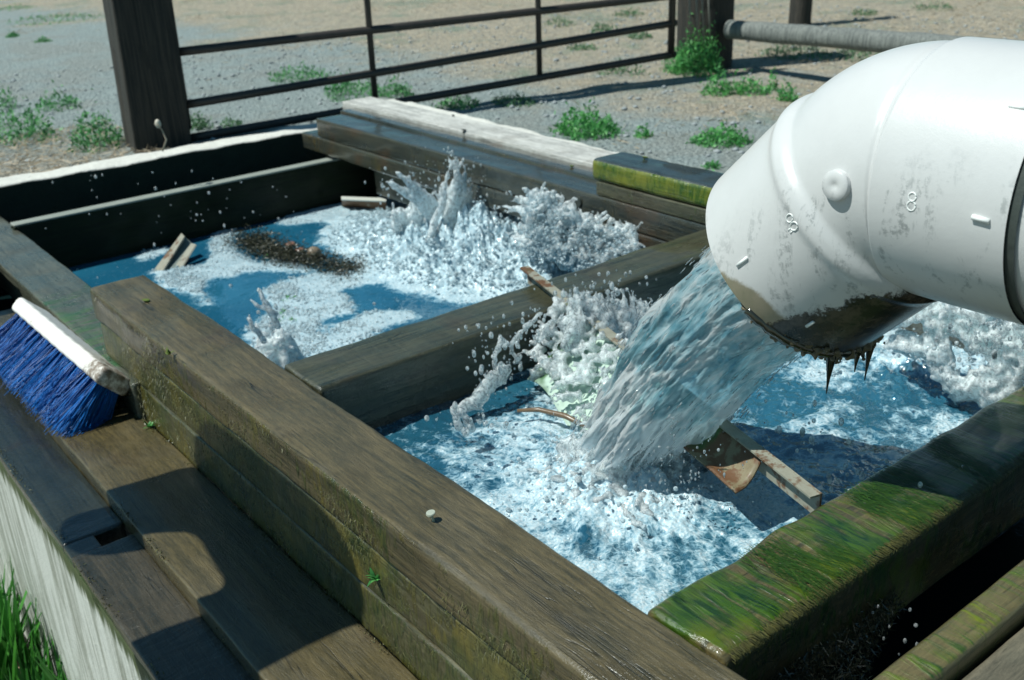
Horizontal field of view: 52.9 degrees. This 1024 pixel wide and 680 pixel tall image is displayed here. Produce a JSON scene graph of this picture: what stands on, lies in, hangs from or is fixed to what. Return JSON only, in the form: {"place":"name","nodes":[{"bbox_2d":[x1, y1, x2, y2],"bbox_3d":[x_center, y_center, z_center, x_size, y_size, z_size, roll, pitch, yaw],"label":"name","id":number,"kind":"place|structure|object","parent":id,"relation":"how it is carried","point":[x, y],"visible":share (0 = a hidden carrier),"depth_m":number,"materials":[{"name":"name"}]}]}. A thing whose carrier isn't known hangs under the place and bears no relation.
{"place":"outdoors","nodes":[
{"label":"outdoors","id":0,"kind":"place"},
{"bbox_2d":[267,254,295,321],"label":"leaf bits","id":1,"kind":"object","parent":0,"point":[284,310],"visible":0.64,"depth_m":3.86,"materials":[{"name":"plant"}]},
{"bbox_2d":[0,0,1023,679],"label":"ground","id":2,"kind":"structure","parent":0,"point":[76,50],"depth_m":7.93,"materials":[{"name":"gravel"}]},
{"bbox_2d":[0,78,19,110],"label":"weed","id":3,"kind":"object","parent":2,"relation":"on","point":[8,97],"visible":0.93,"depth_m":6.79,"materials":[{"name":"green plant"}]},
{"bbox_2d":[5,29,19,37],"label":"weed","id":4,"kind":"object","parent":2,"relation":"on","point":[12,35],"visible":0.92,"depth_m":10.62,"materials":[{"name":"green plant"}]},
{"bbox_2d":[0,553,26,642],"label":"grass clump","id":5,"kind":"object","parent":2,"relation":"on","point":[9,591],"visible":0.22,"depth_m":3.36,"materials":[{"name":"plant"}]},
{"bbox_2d":[0,4,41,10],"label":"weed","id":6,"kind":"object","parent":2,"relation":"on","point":[17,7],"visible":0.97,"depth_m":13.83,"materials":[{"name":"green plant"}]},
{"bbox_2d":[0,558,53,679],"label":"grass clump","id":7,"kind":"object","parent":2,"relation":"on","point":[10,622],"visible":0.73,"depth_m":3.07,"materials":[{"name":"plant"}]},
{"bbox_2d":[0,626,62,679],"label":"grass clump","id":8,"kind":"object","parent":2,"relation":"on","point":[22,674],"visible":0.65,"depth_m":2.98,"materials":[{"name":"plant"}]},
{"bbox_2d":[0,95,67,146],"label":"weed","id":9,"kind":"object","parent":2,"relation":"on","point":[13,119],"visible":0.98,"depth_m":5.83,"materials":[{"name":"green plant"}]},
{"bbox_2d":[8,633,67,679],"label":"grass clump","id":10,"kind":"object","parent":2,"relation":"on","point":[46,672],"visible":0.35,"depth_m":2.92,"materials":[{"name":"plant"}]},
{"bbox_2d":[35,36,52,42],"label":"weed","id":11,"kind":"object","parent":2,"relation":"on","point":[42,40],"visible":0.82,"depth_m":10.09,"materials":[{"name":"green plant"}]},
{"bbox_2d":[7,9,103,25],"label":"weed","id":12,"kind":"object","parent":2,"relation":"on","point":[78,16],"visible":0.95,"depth_m":12.12,"materials":[{"name":"green plant"}]},
{"bbox_2d":[32,79,81,111],"bbox_3d":[-2.969,-1.591,6.706,0.350,0.196,0.414,-20,29,-34],"label":"weed","id":13,"kind":"object","parent":2,"relation":"on","point":[44,103],"visible":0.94,"depth_m":6.70,"materials":[{"name":"green plant"}]},
{"bbox_2d":[65,88,126,152],"bbox_3d":[-2.265,-1.190,5.556,0.350,0.326,0.389,-4,24,-4],"label":"weed","id":14,"kind":"object","parent":2,"relation":"on","point":[80,130],"visible":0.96,"depth_m":5.57,"materials":[{"name":"green plant"}]},
{"bbox_2d":[102,0,191,153],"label":"gate post","id":15,"kind":"object","parent":2,"relation":"on","point":[144,50],"visible":0.84,"depth_m":5.30,"materials":[{"name":"wood"}]},
{"bbox_2d":[172,0,677,141],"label":"farm gate","id":16,"kind":"structure","parent":15,"relation":"attached to","point":[369,30],"depth_m":5.99,"materials":[{"name":"metal"}]},
{"bbox_2d":[158,125,166,150],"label":"dry stalk","id":17,"kind":"object","parent":2,"relation":"on","point":[163,148],"visible":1,"depth_m":4.67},
{"bbox_2d":[155,119,160,127],"bbox_3d":[-1.603,-0.979,4.655,0.027,0.042,0.028,-20,29,-34],"label":"seed head","id":18,"kind":"object","parent":17,"relation":"attached to","point":[157,122],"visible":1,"depth_m":4.64},
{"bbox_2d":[190,110,213,130],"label":"weed","id":19,"kind":"object","parent":2,"relation":"on","point":[196,125],"visible":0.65,"depth_m":5.84,"materials":[{"name":"green plant"}]},
{"bbox_2d":[220,113,242,127],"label":"weed","id":20,"kind":"object","parent":2,"relation":"on","point":[232,121],"visible":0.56,"depth_m":5.87,"materials":[{"name":"green plant"}]},
{"bbox_2d":[267,60,333,84],"bbox_3d":[-1.521,-1.932,7.417,0.578,0.140,0.614,-6,24,-7],"label":"weed","id":21,"kind":"object","parent":2,"relation":"on","point":[311,74],"visible":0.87,"depth_m":7.40,"materials":[{"name":"green plant"}]},
{"bbox_2d":[0,99,619,679],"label":"concrete tank","id":22,"kind":"object","parent":2,"relation":"on","point":[78,627],"visible":0.12,"depth_m":4.69,"materials":[{"name":"concrete"}]},
{"bbox_2d":[0,288,14,310],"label":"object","id":23,"kind":"structure","parent":22,"relation":"in","point":[7,300],"depth_m":4.64,"materials":[{"name":"black"}]},
{"bbox_2d":[0,377,126,567],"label":"ledge plank","id":24,"kind":"object","parent":22,"relation":"on","point":[63,497],"visible":0.85,"depth_m":2.66,"materials":[{"name":"wood"}]},
{"bbox_2d":[72,534,252,679],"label":"ledge plank","id":25,"kind":"object","parent":22,"relation":"on","point":[162,619],"visible":0.94,"depth_m":2.15,"materials":[{"name":"wood"}]},
{"bbox_2d":[0,395,390,678],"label":"algae crumbs","id":26,"kind":"object","parent":25,"relation":"on","point":[299,570],"visible":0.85,"depth_m":2.27,"materials":[{"name":"plant"}]},
{"bbox_2d":[0,308,417,679],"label":"step plank","id":27,"kind":"object","parent":25,"relation":"on","point":[234,578],"visible":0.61,"depth_m":2.25,"materials":[{"name":"wood"}]},
{"bbox_2d":[0,298,129,438],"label":"push broom head","id":28,"kind":"object","parent":27,"relation":"on","point":[63,377],"visible":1,"depth_m":2.97},
{"bbox_2d":[0,216,146,419],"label":"timber beam","id":29,"kind":"structure","parent":27,"relation":"on","point":[31,271],"depth_m":3.64,"materials":[{"name":"wood"}]},
{"bbox_2d":[143,420,154,428],"bbox_3d":[-1.008,0.230,2.845,0.038,0.021,0.038,-20,29,-34],"label":"sprout","id":30,"kind":"object","parent":27,"relation":"on","point":[149,424],"visible":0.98,"depth_m":2.85,"materials":[{"name":"green plant"}]},
{"bbox_2d":[10,157,378,267],"bbox_3d":[-1.335,-0.606,4.916,1.940,0.329,0.063,-20,29,-34],"label":"dark plank","id":31,"kind":"object","parent":22,"relation":"attached to","point":[74,237],"visible":0.56,"depth_m":4.76,"materials":[{"name":"wood"}]},
{"bbox_2d":[140,386,472,679],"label":"timber beam","id":32,"kind":"structure","parent":22,"relation":"on","point":[368,607],"depth_m":2.14,"materials":[{"name":"wood"}]},
{"bbox_2d":[101,323,531,679],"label":"timber beam","id":33,"kind":"structure","parent":32,"relation":"on","point":[416,606],"depth_m":2.03,"materials":[{"name":"wood"}]},
{"bbox_2d":[366,568,379,586],"bbox_3d":[-0.254,0.438,1.920,0.034,0.023,0.063,-1,24,3],"label":"sprout","id":34,"kind":"object","parent":33,"relation":"on","point":[373,577],"visible":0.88,"depth_m":1.92,"materials":[{"name":"green plant"}]},
{"bbox_2d":[90,275,745,679],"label":"timber beam","id":35,"kind":"structure","parent":33,"relation":"on","point":[526,603],"depth_m":1.84,"materials":[{"name":"wood"}]},
{"bbox_2d":[426,509,434,521],"bbox_3d":[-0.141,0.311,1.792,0.016,0.029,0.017,-20,29,-34],"label":"mushroom","id":36,"kind":"object","parent":35,"relation":"on","point":[430,513],"visible":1,"depth_m":1.79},
{"bbox_2d":[284,229,709,428],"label":"timber beam","id":37,"kind":"structure","parent":35,"relation":"on","point":[383,379],"depth_m":2.55,"materials":[{"name":"wood"}]},
{"bbox_2d":[520,266,821,512],"bbox_3d":[0.285,0.057,2.354,0.026,0.083,1.276,-12,25,-20],"label":"wood scrap","id":38,"kind":"object","parent":37,"relation":"on","point":[799,489],"visible":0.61,"depth_m":1.94,"materials":[{"name":"wood"}]},
{"bbox_2d":[684,427,761,493],"bbox_3d":[0.383,0.187,2.083,0.082,0.062,0.370,-12,25,-20],"label":"splash plate","id":39,"kind":"object","parent":38,"relation":"attached to","point":[730,457],"visible":0.52,"depth_m":2.00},
{"bbox_2d":[68,195,571,547],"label":"water","id":40,"kind":"structure","parent":22,"relation":"in","point":[231,308],"depth_m":4.09,"materials":[{"name":"liquid"}]},
{"bbox_2d":[154,233,196,270],"bbox_3d":[-1.446,-0.368,4.438,0.108,0.118,0.243,8,26,22],"label":"wood scrap","id":41,"kind":"object","parent":40,"relation":"in","point":[180,251],"visible":0.83,"depth_m":4.45,"materials":[{"name":"wood"}]},
{"bbox_2d":[210,224,321,273],"bbox_3d":[-1.069,-0.419,4.547,0.410,0.066,0.822,-20,29,-34],"label":"debris raft","id":42,"kind":"object","parent":40,"relation":"on","point":[264,242],"visible":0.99,"depth_m":4.53,"materials":[{"name":"brown plant"}]},
{"bbox_2d":[307,246,320,257],"bbox_3d":[-0.854,-0.377,4.437,0.064,0.055,0.058,-20,29,-34],"label":"stone","id":43,"kind":"object","parent":42,"relation":"on","point":[315,249],"visible":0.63,"depth_m":4.42,"materials":[{"name":"stone"}]},
{"bbox_2d":[247,288,304,368],"bbox_3d":[-0.807,-0.043,3.351,0.210,0.295,0.158,-35,39,-51],"label":"splash","id":44,"kind":"object","parent":40,"relation":"on","point":[289,350],"visible":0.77,"depth_m":3.37,"materials":[{"name":"white liquid"}]},
{"bbox_2d":[140,196,413,362],"bbox_3d":[-0.659,-0.360,4.432,1.569,0.012,1.613,-20,29,-34],"label":"foam","id":45,"kind":"object","parent":40,"relation":"on","point":[191,277],"visible":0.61,"depth_m":4.04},
{"bbox_2d":[258,241,378,281],"bbox_3d":[-0.803,-0.342,4.365,0.429,0.046,0.739,-20,29,-34],"label":"debris raft","id":46,"kind":"object","parent":40,"relation":"on","point":[337,261],"visible":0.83,"depth_m":4.32,"materials":[{"name":"brown plant"}]},
{"bbox_2d":[341,196,385,209],"bbox_3d":[-0.742,-0.661,5.057,0.303,0.074,0.095,9,26,25],"label":"angle iron","id":47,"kind":"object","parent":40,"relation":"in","point":[366,202],"visible":0.93,"depth_m":5.04,"materials":[{"name":"metal"}]},
{"bbox_2d":[327,195,570,301],"bbox_3d":[-0.186,-0.499,4.309,0.886,0.307,1.766,-20,29,-34],"label":"foam","id":48,"kind":"object","parent":40,"relation":"on","point":[384,215],"visible":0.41,"depth_m":4.11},
{"bbox_2d":[52,146,1023,654],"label":"water drop","id":49,"kind":"object","parent":40,"relation":"on","point":[616,292],"visible":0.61,"depth_m":2.25,"materials":[{"name":"white"}]},
{"bbox_2d":[374,171,501,212],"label":"timber beam","id":50,"kind":"structure","parent":22,"relation":"in","point":[379,177],"depth_m":4.93,"materials":[{"name":"wood"}]},
{"bbox_2d":[302,130,997,348],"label":"timber beam","id":51,"kind":"structure","parent":50,"relation":"on","point":[313,141],"depth_m":4.56,"materials":[{"name":"wood"}]},
{"bbox_2d":[316,114,981,329],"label":"timber beam","id":52,"kind":"structure","parent":51,"relation":"on","point":[508,174],"depth_m":4.13,"materials":[{"name":"wood"}]},
{"bbox_2d":[341,108,598,180],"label":"timber beam","id":53,"kind":"structure","parent":52,"relation":"on","point":[586,172],"depth_m":4.42,"materials":[{"name":"wood"}]},
{"bbox_2d":[342,97,615,167],"bbox_3d":[-0.155,-0.936,4.646,0.177,0.048,2.170,-19,29,-33],"label":"white board","id":54,"kind":"object","parent":53,"relation":"on","point":[559,149],"visible":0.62,"depth_m":4.56,"materials":[{"name":"wood"}]},
{"bbox_2d":[574,196,581,206],"bbox_3d":[0.244,-0.503,3.728,0.024,0.040,0.040,-20,29,-34],"label":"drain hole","id":55,"kind":"object","parent":52,"relation":"in","point":[578,203],"visible":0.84,"depth_m":3.71,"materials":[{"name":"grey"}]},
{"bbox_2d":[596,180,705,224],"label":"timber beam","id":56,"kind":"structure","parent":52,"relation":"on","point":[687,211],"depth_m":3.43,"materials":[{"name":"wood"}]},
{"bbox_2d":[593,152,723,207],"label":"timber beam","id":57,"kind":"structure","parent":56,"relation":"on","point":[682,183],"depth_m":3.41,"materials":[{"name":"wood"}]},
{"bbox_2d":[386,150,645,271],"bbox_3d":[0.183,-0.454,3.967,0.865,0.517,1.493,-20,29,-34],"label":"splash","id":58,"kind":"object","parent":22,"relation":"in","point":[412,212],"visible":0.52,"depth_m":3.72,"materials":[{"name":"white liquid"}]},
{"bbox_2d":[525,194,638,271],"bbox_3d":[0.222,-0.324,3.505,0.112,0.308,0.678,-20,29,-34],"label":"foam","id":59,"kind":"object","parent":58,"relation":"on","point":[561,262],"visible":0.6,"depth_m":3.50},
{"bbox_2d":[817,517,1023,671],"bbox_3d":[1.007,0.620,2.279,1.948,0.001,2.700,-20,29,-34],"label":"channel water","id":60,"kind":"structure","parent":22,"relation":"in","point":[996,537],"depth_m":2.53,"materials":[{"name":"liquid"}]},
{"bbox_2d":[318,68,389,102],"bbox_3d":[-1.043,-1.676,6.700,0.508,0.204,0.620,0,24,7],"label":"weed","id":61,"kind":"object","parent":2,"relation":"on","point":[332,88],"visible":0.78,"depth_m":6.69,"materials":[{"name":"green plant"}]},
{"bbox_2d":[377,74,413,97],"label":"weed","id":62,"kind":"object","parent":2,"relation":"on","point":[400,89],"visible":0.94,"depth_m":6.59,"materials":[{"name":"green plant"}]},
{"bbox_2d":[431,94,482,109],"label":"weed","id":63,"kind":"object","parent":2,"relation":"on","point":[462,103],"visible":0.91,"depth_m":6.18,"materials":[{"name":"green plant"}]},
{"bbox_2d":[0,0,1023,176],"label":"dry grass","id":64,"kind":"structure","parent":2,"relation":"on","point":[121,154],"depth_m":5.86,"materials":[{"name":"plant"}]},
{"bbox_2d":[0,0,1023,174],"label":"pebbles","id":65,"kind":"object","parent":2,"relation":"on","point":[539,97],"visible":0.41,"depth_m":7.44,"materials":[{"name":"stone"}]},
{"bbox_2d":[490,89,541,107],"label":"weed","id":66,"kind":"object","parent":2,"relation":"on","point":[510,99],"visible":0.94,"depth_m":6.18,"materials":[{"name":"green plant"}]},
{"bbox_2d":[541,15,575,27],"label":"weed","id":67,"kind":"object","parent":2,"relation":"on","point":[559,22],"visible":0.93,"depth_m":9.65,"materials":[{"name":"green plant"}]},
{"bbox_2d":[567,42,598,50],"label":"weed","id":68,"kind":"object","parent":2,"relation":"on","point":[585,47],"visible":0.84,"depth_m":8.16,"materials":[{"name":"green plant"}]},
{"bbox_2d":[548,96,629,140],"bbox_3d":[0.392,-1.159,5.329,0.423,0.236,0.464,-11,25,-19],"label":"weed","id":69,"kind":"object","parent":2,"relation":"on","point":[602,126],"visible":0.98,"depth_m":5.29,"materials":[{"name":"green plant"}]},
{"bbox_2d":[587,21,618,32],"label":"weed","id":70,"kind":"object","parent":2,"relation":"on","point":[602,28],"visible":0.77,"depth_m":9.18,"materials":[{"name":"green plant"}]},
{"bbox_2d":[597,57,650,76],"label":"weed","id":71,"kind":"object","parent":2,"relation":"on","point":[622,69],"visible":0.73,"depth_m":7.03,"materials":[{"name":"green plant"}]},
{"bbox_2d":[612,7,644,17],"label":"weed","id":72,"kind":"object","parent":2,"relation":"on","point":[628,12],"visible":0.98,"depth_m":10.20,"materials":[{"name":"green plant"}]},
{"bbox_2d":[628,31,653,39],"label":"weed","id":73,"kind":"object","parent":2,"relation":"on","point":[641,36],"visible":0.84,"depth_m":8.67,"materials":[{"name":"green plant"}]},
{"bbox_2d":[633,123,653,138],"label":"weed","id":74,"kind":"object","parent":2,"relation":"on","point":[640,135],"visible":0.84,"depth_m":5.21,"materials":[{"name":"green plant"}]},
{"bbox_2d":[659,38,686,71],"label":"weed","id":75,"kind":"object","parent":2,"relation":"on","point":[669,63],"visible":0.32,"depth_m":7.09,"materials":[{"name":"green plant"}]},
{"bbox_2d":[663,11,725,77],"bbox_3d":[1.251,-1.990,6.907,0.374,0.423,0.447,-20,29,-34],"label":"bush","id":76,"kind":"object","parent":2,"relation":"on","point":[688,62],"visible":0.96,"depth_m":6.90,"materials":[{"name":"green plant"}]},
{"bbox_2d":[676,0,734,71],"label":"gate post","id":77,"kind":"object","parent":2,"relation":"on","point":[724,14],"visible":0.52,"depth_m":6.95,"materials":[{"name":"wood"}]},
{"bbox_2d":[701,0,704,43],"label":"wire","id":78,"kind":"object","parent":77,"relation":"attached to","point":[702,21],"visible":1,"depth_m":6.77,"materials":[{"name":"grey"}]},
{"bbox_2d":[708,0,710,46],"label":"wire","id":79,"kind":"object","parent":77,"relation":"attached to","point":[709,21],"visible":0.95,"depth_m":6.82,"materials":[{"name":"grey"}]},
{"bbox_2d":[724,20,1023,52],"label":"fence pole","id":80,"kind":"object","parent":77,"relation":"attached to","point":[866,40],"visible":0.73,"depth_m":6.27,"materials":[{"name":"metal"}]},
{"bbox_2d":[701,159,722,170],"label":"weed","id":81,"kind":"object","parent":2,"relation":"on","point":[712,165],"visible":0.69,"depth_m":4.58,"materials":[{"name":"green plant"}]},
{"bbox_2d":[698,57,734,96],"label":"weed","id":82,"kind":"object","parent":2,"relation":"on","point":[722,82],"visible":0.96,"depth_m":6.15,"materials":[{"name":"green plant"}]},
{"bbox_2d":[685,117,753,149],"bbox_3d":[0.997,-1.011,5.023,0.364,0.162,0.424,-20,29,-34],"label":"weed","id":83,"kind":"object","parent":2,"relation":"on","point":[731,134],"visible":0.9,"depth_m":4.98,"materials":[{"name":"green plant"}]},
{"bbox_2d":[724,69,779,95],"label":"weed","id":84,"kind":"object","parent":2,"relation":"on","point":[741,89],"visible":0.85,"depth_m":6.16,"materials":[{"name":"green plant"}]},
{"bbox_2d":[765,67,778,90],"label":"weed","id":85,"kind":"object","parent":2,"relation":"on","point":[774,84],"visible":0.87,"depth_m":6.26,"materials":[{"name":"green plant"}]},
{"bbox_2d":[771,77,799,102],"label":"weed","id":86,"kind":"object","parent":2,"relation":"on","point":[782,96],"visible":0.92,"depth_m":5.93,"materials":[{"name":"green plant"}]},
{"bbox_2d":[748,44,840,61],"bbox_3d":[2.034,-2.122,7.448,0.542,0.170,0.796,-20,29,-34],"label":"weed","id":87,"kind":"object","parent":2,"relation":"on","point":[795,48],"visible":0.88,"depth_m":7.37,"materials":[{"name":"green plant"}]},
{"bbox_2d":[788,0,812,24],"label":"fence post","id":88,"kind":"object","parent":2,"relation":"on","point":[800,11],"visible":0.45,"depth_m":8.87,"materials":[{"name":"wood"}]},
{"bbox_2d":[647,386,1023,679],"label":"timber beam","id":89,"kind":"structure","parent":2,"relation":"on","point":[769,606],"depth_m":1.70,"materials":[{"name":"wood"}]},
{"bbox_2d":[830,48,877,62],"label":"weed","id":90,"kind":"object","parent":2,"relation":"on","point":[851,52],"visible":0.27,"depth_m":7.25,"materials":[{"name":"green plant"}]},
{"bbox_2d":[851,4,876,15],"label":"weed","id":91,"kind":"object","parent":2,"relation":"on","point":[857,12],"visible":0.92,"depth_m":9.43,"materials":[{"name":"green plant"}]},
{"bbox_2d":[910,0,956,10],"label":"weed","id":92,"kind":"object","parent":2,"relation":"on","point":[919,5],"visible":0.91,"depth_m":9.61,"materials":[{"name":"green plant"}]},
{"bbox_2d":[962,627,1023,679],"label":"timber beam","id":93,"kind":"structure","parent":2,"relation":"on","point":[1005,661],"depth_m":1.45,"materials":[{"name":"wood"}]},
{"bbox_2d":[873,560,1023,679],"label":"timber beam","id":94,"kind":"structure","parent":93,"relation":"on","point":[965,641],"depth_m":1.48,"materials":[{"name":"wood"}]},
{"bbox_2d":[375,328,1023,613],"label":"churning water","id":95,"kind":"structure","parent":0,"point":[904,408],"depth_m":2.22,"materials":[{"name":"liquid"}]},
{"bbox_2d":[450,312,556,432],"bbox_3d":[-0.043,0.078,2.447,0.122,0.186,0.470,10,27,27],"label":"splash","id":96,"kind":"object","parent":95,"relation":"on","point":[466,402],"visible":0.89,"depth_m":2.47,"materials":[{"name":"white"}]},
{"bbox_2d":[517,407,585,427],"bbox_3d":[0.103,0.174,2.362,0.205,0.020,0.029,12,28,31],"label":"stick","id":97,"kind":"object","parent":95,"relation":"on","point":[566,416],"visible":0.69,"depth_m":2.37,"materials":[{"name":"wood"}]},
{"bbox_2d":[528,322,618,432],"bbox_3d":[0.191,0.098,2.422,0.175,0.172,0.525,-12,25,-20],"label":"splash plate","id":98,"kind":"object","parent":95,"relation":"on","point":[546,385],"visible":0.21,"depth_m":2.46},
{"bbox_2d":[518,291,627,430],"bbox_3d":[0.163,0.056,2.444,0.208,0.169,0.542,-12,25,-20],"label":"splash","id":99,"kind":"object","parent":98,"relation":"on","point":[605,356],"visible":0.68,"depth_m":2.47,"materials":[{"name":"white liquid"}]},
{"bbox_2d":[557,281,652,355],"bbox_3d":[0.253,-0.045,2.645,0.439,0.241,0.134,-20,29,-34],"label":"splash","id":100,"kind":"object","parent":95,"relation":"on","point":[624,307],"visible":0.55,"depth_m":2.59,"materials":[{"name":"white"}]},
{"bbox_2d":[528,413,711,534],"bbox_3d":[0.258,0.228,2.180,0.460,0.131,0.376,-20,29,-34],"label":"splash","id":101,"kind":"object","parent":95,"relation":"on","point":[579,450],"visible":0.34,"depth_m":2.11,"materials":[{"name":"white liquid"}]},
{"bbox_2d":[489,328,1002,606],"bbox_3d":[0.558,0.133,2.402,1.628,0.098,0.923,-20,29,-34],"label":"foam","id":102,"kind":"object","parent":95,"relation":"on","point":[594,476],"visible":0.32,"depth_m":2.11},
{"bbox_2d":[883,301,1023,408],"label":"splash","id":103,"kind":"object","parent":95,"relation":"on","point":[987,393],"visible":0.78,"depth_m":2.32,"materials":[{"name":"white liquid"}]},
{"bbox_2d":[706,37,1023,393],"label":"discharge pipe","id":104,"kind":"object","parent":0,"point":[856,211],"visible":1,"depth_m":1.47,"materials":[{"name":"white plastic"}]},
{"bbox_2d":[568,249,799,474],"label":"water stream","id":105,"kind":"structure","parent":104,"relation":"attached to","point":[722,358],"depth_m":1.92,"materials":[{"name":"liquid"}]},
{"bbox_2d":[549,246,799,490],"bbox_3d":[0.338,0.098,2.069,0.496,0.722,0.581,-20,29,-34],"label":"spray","id":106,"kind":"object","parent":105,"relation":"attached to","point":[686,360],"visible":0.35,"depth_m":1.99,"materials":[{"name":"white"}]},
{"bbox_2d":[813,518,1023,679],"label":"channel water","id":107,"kind":"structure","parent":0,"point":[936,606],"depth_m":2.19,"materials":[{"name":"liquid"}]},
{"bbox_2d":[770,587,908,679],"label":"spray","id":108,"kind":"object","parent":107,"relation":"on","point":[807,666],"visible":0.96,"depth_m":1.66,"materials":[{"name":"liquid"}]}
]}

